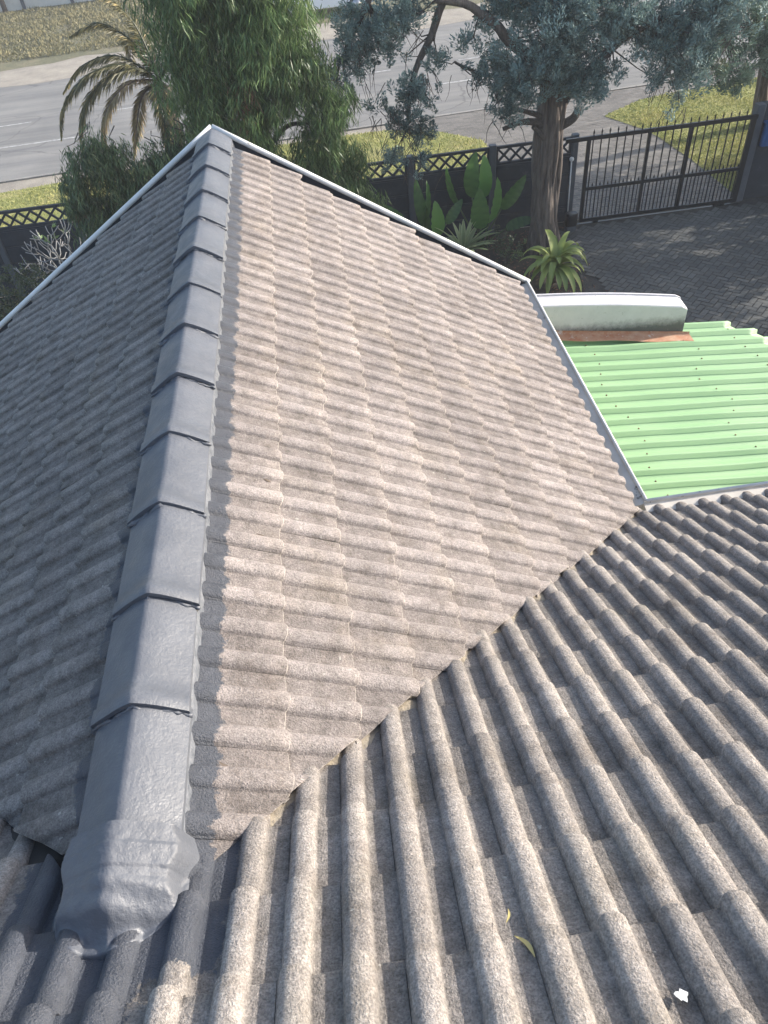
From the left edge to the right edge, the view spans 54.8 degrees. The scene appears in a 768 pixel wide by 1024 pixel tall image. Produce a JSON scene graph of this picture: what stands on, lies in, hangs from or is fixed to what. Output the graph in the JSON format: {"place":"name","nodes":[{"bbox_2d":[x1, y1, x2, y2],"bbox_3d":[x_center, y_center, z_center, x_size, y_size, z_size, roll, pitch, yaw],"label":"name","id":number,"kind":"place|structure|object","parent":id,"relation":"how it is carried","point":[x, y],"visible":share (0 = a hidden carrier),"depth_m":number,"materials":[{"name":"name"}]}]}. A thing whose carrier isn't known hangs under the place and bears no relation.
{"place":"outdoors","nodes":[
{"label":"outdoors","id":0,"kind":"place"},
{"bbox_2d":[0,0,485,70],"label":"verge","id":1,"kind":"structure","parent":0,"point":[21,63],"depth_m":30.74,"materials":[{"name":"green plant"}]},
{"bbox_2d":[0,0,7,12],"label":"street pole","id":2,"kind":"object","parent":1,"relation":"on","point":[3,6],"visible":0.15,"depth_m":36.59,"materials":[{"name":"grey metal"}]},
{"bbox_2d":[0,0,91,11],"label":"wall","id":3,"kind":"structure","parent":1,"relation":"on","point":[12,5],"depth_m":37.19,"materials":[{"name":"paint"}]},
{"bbox_2d":[273,0,372,16],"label":"parked car","id":4,"kind":"object","parent":1,"relation":"on","point":[326,3],"visible":0.15,"depth_m":30.40,"materials":[{"name":"white paint"}]},
{"bbox_2d":[0,130,486,226],"bbox_3d":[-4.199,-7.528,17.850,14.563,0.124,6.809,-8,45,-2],"label":"verge grass","id":5,"kind":"structure","parent":0,"point":[368,133],"depth_m":19.15,"materials":[{"name":"green plant"}]},
{"bbox_2d":[0,2,599,86],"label":"sand strip","id":6,"kind":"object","parent":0,"point":[59,70],"visible":0.32,"depth_m":28.42,"materials":[{"name":"beige sand"}]},
{"bbox_2d":[0,69,757,297],"bbox_3d":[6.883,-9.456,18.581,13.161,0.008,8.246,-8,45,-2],"label":"driveway apron","id":7,"kind":"object","parent":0,"point":[473,132],"visible":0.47,"depth_m":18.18,"materials":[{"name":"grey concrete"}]},
{"bbox_2d":[0,0,759,179],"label":"road","id":8,"kind":"structure","parent":0,"point":[38,106],"depth_m":23.27,"materials":[{"name":"grey asphalt"}]},
{"bbox_2d":[0,136,78,148],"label":"road line","id":9,"kind":"object","parent":8,"relation":"on","point":[38,142],"visible":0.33,"depth_m":22.17,"materials":[{"name":"white paint"}]},
{"bbox_2d":[0,118,412,182],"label":"kerb","id":10,"kind":"structure","parent":8,"relation":"on","point":[57,173],"depth_m":20.11,"materials":[{"name":"concrete"}]},
{"bbox_2d":[442,77,482,83],"bbox_3d":[2.851,-13.484,23.076,2.609,0.001,0.100,-10,45,-4],"label":"road line","id":11,"kind":"object","parent":8,"relation":"on","point":[458,81],"visible":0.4,"depth_m":23.04,"materials":[{"name":"white paint"}]},
{"bbox_2d":[414,75,704,119],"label":"kerb","id":12,"kind":"structure","parent":8,"relation":"on","point":[612,89],"depth_m":21.00,"materials":[{"name":"concrete"}]},
{"bbox_2d":[0,1,763,315],"bbox_3d":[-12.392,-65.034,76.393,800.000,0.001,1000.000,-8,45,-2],"label":"ground","id":13,"kind":"structure","parent":0,"point":[520,266],"depth_m":14.75,"materials":[{"name":"soil"}]},
{"bbox_2d":[0,257,50,320],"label":"round bush","id":14,"kind":"object","parent":13,"relation":"on","point":[12,303],"visible":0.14,"depth_m":12.58,"materials":[{"name":"green plant"}]},
{"bbox_2d":[14,217,80,288],"bbox_3d":[-5.850,-4.327,13.615,1.463,1.974,1.174,-8,45,-2],"label":"bare frangipani","id":15,"kind":"object","parent":13,"relation":"on","point":[59,259],"visible":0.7,"depth_m":13.26,"materials":[{"name":"grey plant"}]},
{"bbox_2d":[51,118,198,248],"bbox_3d":[-3.545,-4.234,11.972,2.774,3.892,1.204,-13,45,-6],"label":"round bush","id":16,"kind":"object","parent":13,"relation":"on","point":[96,159],"visible":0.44,"depth_m":10.99,"materials":[{"name":"green plant"}]},
{"bbox_2d":[59,0,220,160],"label":"palm tree","id":17,"kind":"object","parent":13,"relation":"on","point":[119,70],"visible":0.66,"depth_m":12.92,"materials":[{"name":"green plant"}]},
{"bbox_2d":[118,0,390,209],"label":"weeping tree","id":18,"kind":"object","parent":13,"relation":"on","point":[256,41],"visible":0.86,"depth_m":10.54,"materials":[{"name":"green plant"}]},
{"bbox_2d":[0,133,579,296],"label":"boundary wall","id":19,"kind":"structure","parent":13,"relation":"on","point":[509,173],"depth_m":14.65,"materials":[{"name":"grey paint"}]},
{"bbox_2d":[567,149,574,210],"bbox_3d":[3.735,-6.603,14.933,0.090,1.351,0.090,-8,45,-2],"label":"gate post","id":20,"kind":"object","parent":19,"relation":"attached to","point":[571,158],"visible":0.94,"depth_m":14.87,"materials":[{"name":"grey plastic"}]},
{"bbox_2d":[380,180,462,234],"bbox_3d":[0.671,-5.488,14.255,1.813,1.568,0.633,-8,45,-2],"label":"broad leaf plant","id":21,"kind":"object","parent":13,"relation":"on","point":[422,205],"visible":0.51,"depth_m":14.17,"materials":[{"name":"green plant"}]},
{"bbox_2d":[434,219,499,251],"bbox_3d":[1.526,-5.311,14.433,1.479,0.896,1.315,-8,45,-2],"label":"striped agave","id":22,"kind":"object","parent":13,"relation":"on","point":[465,237],"visible":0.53,"depth_m":14.46,"materials":[{"name":"green plant"}]},
{"bbox_2d":[445,152,530,247],"bbox_3d":[2.097,-5.904,14.253,1.744,1.927,0.529,-8,45,-2],"label":"broad leaf plant","id":23,"kind":"object","parent":13,"relation":"on","point":[477,186],"visible":0.89,"depth_m":14.13,"materials":[{"name":"green plant"}]},
{"bbox_2d":[483,224,526,266],"bbox_3d":[2.308,-5.086,14.364,0.853,0.810,0.682,-8,45,-2],"label":"shrub","id":24,"kind":"object","parent":13,"relation":"on","point":[507,249],"visible":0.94,"depth_m":14.35,"materials":[{"name":"green plant"}]},
{"bbox_2d":[319,0,767,256],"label":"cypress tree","id":25,"kind":"object","parent":13,"relation":"on","point":[552,62],"visible":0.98,"depth_m":11.87,"materials":[{"name":"green plant"}]},
{"bbox_2d":[473,227,614,292],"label":"leaf litter","id":26,"kind":"object","parent":13,"relation":"on","point":[526,261],"visible":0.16,"depth_m":14.64,"materials":[{"name":"brown plant"}]},
{"bbox_2d":[519,229,587,293],"bbox_3d":[3.135,-4.554,13.579,1.197,0.962,1.246,-8,45,-2],"label":"strap leaf plant","id":27,"kind":"object","parent":13,"relation":"on","point":[553,259],"visible":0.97,"depth_m":13.47,"materials":[{"name":"green plant"}]},
{"bbox_2d":[556,321,767,498],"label":"carport","id":28,"kind":"object","parent":13,"relation":"on","point":[685,410],"visible":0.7,"depth_m":6.99,"materials":[{"name":"green paint"}]},
{"bbox_2d":[536,292,687,330],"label":"parapet wall","id":29,"kind":"structure","parent":28,"relation":"on","point":[601,311],"depth_m":7.62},
{"bbox_2d":[735,101,767,201],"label":"boundary wall","id":30,"kind":"structure","parent":13,"relation":"on","point":[754,182],"depth_m":15.18,"materials":[{"name":"grey paint"}]},
{"bbox_2d":[759,120,767,146],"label":"wall box","id":31,"kind":"object","parent":30,"relation":"attached to","point":[763,142],"visible":1,"depth_m":14.67,"materials":[{"name":"blue plastic"}]},
{"bbox_2d":[0,124,767,1023],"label":"house","id":32,"kind":"structure","parent":0,"point":[448,658],"depth_m":2.84,"materials":[{"name":"concrete"}]},
{"bbox_2d":[514,935,534,956],"bbox_3d":[0.331,1.004,1.723,0.016,0.035,0.067,-30,49,-22],"label":"fallen leaf","id":33,"kind":"object","parent":32,"relation":"on","point":[527,944],"visible":1,"depth_m":1.72,"materials":[{"name":"plant"}]},
{"bbox_2d":[674,988,687,1001],"bbox_3d":[0.627,1.018,1.562,0.028,0.017,0.025,21,51,25],"label":"bird dropping","id":34,"kind":"object","parent":32,"relation":"on","point":[681,994],"visible":1,"depth_m":1.56,"materials":[{"name":"white"}]},
{"bbox_2d":[559,196,767,336],"bbox_3d":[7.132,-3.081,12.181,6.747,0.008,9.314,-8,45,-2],"label":"yard paving","id":35,"kind":"structure","parent":0,"point":[721,214],"depth_m":14.09,"materials":[{"name":"brick"}]},
{"bbox_2d":[564,211,577,231],"bbox_3d":[3.824,-5.943,15.171,0.240,0.370,0.200,-8,45,-2],"label":"gate motor","id":36,"kind":"object","parent":35,"relation":"on","point":[570,220],"visible":1,"depth_m":15.08,"materials":[{"name":"black metal"}]},
{"bbox_2d":[566,109,758,224],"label":"driveway gate","id":37,"kind":"structure","parent":35,"relation":"on","point":[739,168],"depth_m":14.93,"materials":[{"name":"black metal"}]},
{"bbox_2d":[605,77,756,191],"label":"verge grass ground","id":38,"kind":"structure","parent":0,"point":[699,127],"depth_m":19.14,"materials":[{"name":"green plant"}]},
{"bbox_2d":[684,0,767,113],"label":"cypress tree","id":39,"kind":"object","parent":38,"relation":"on","point":[759,39],"visible":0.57,"depth_m":14.01,"materials":[{"name":"green plant"}]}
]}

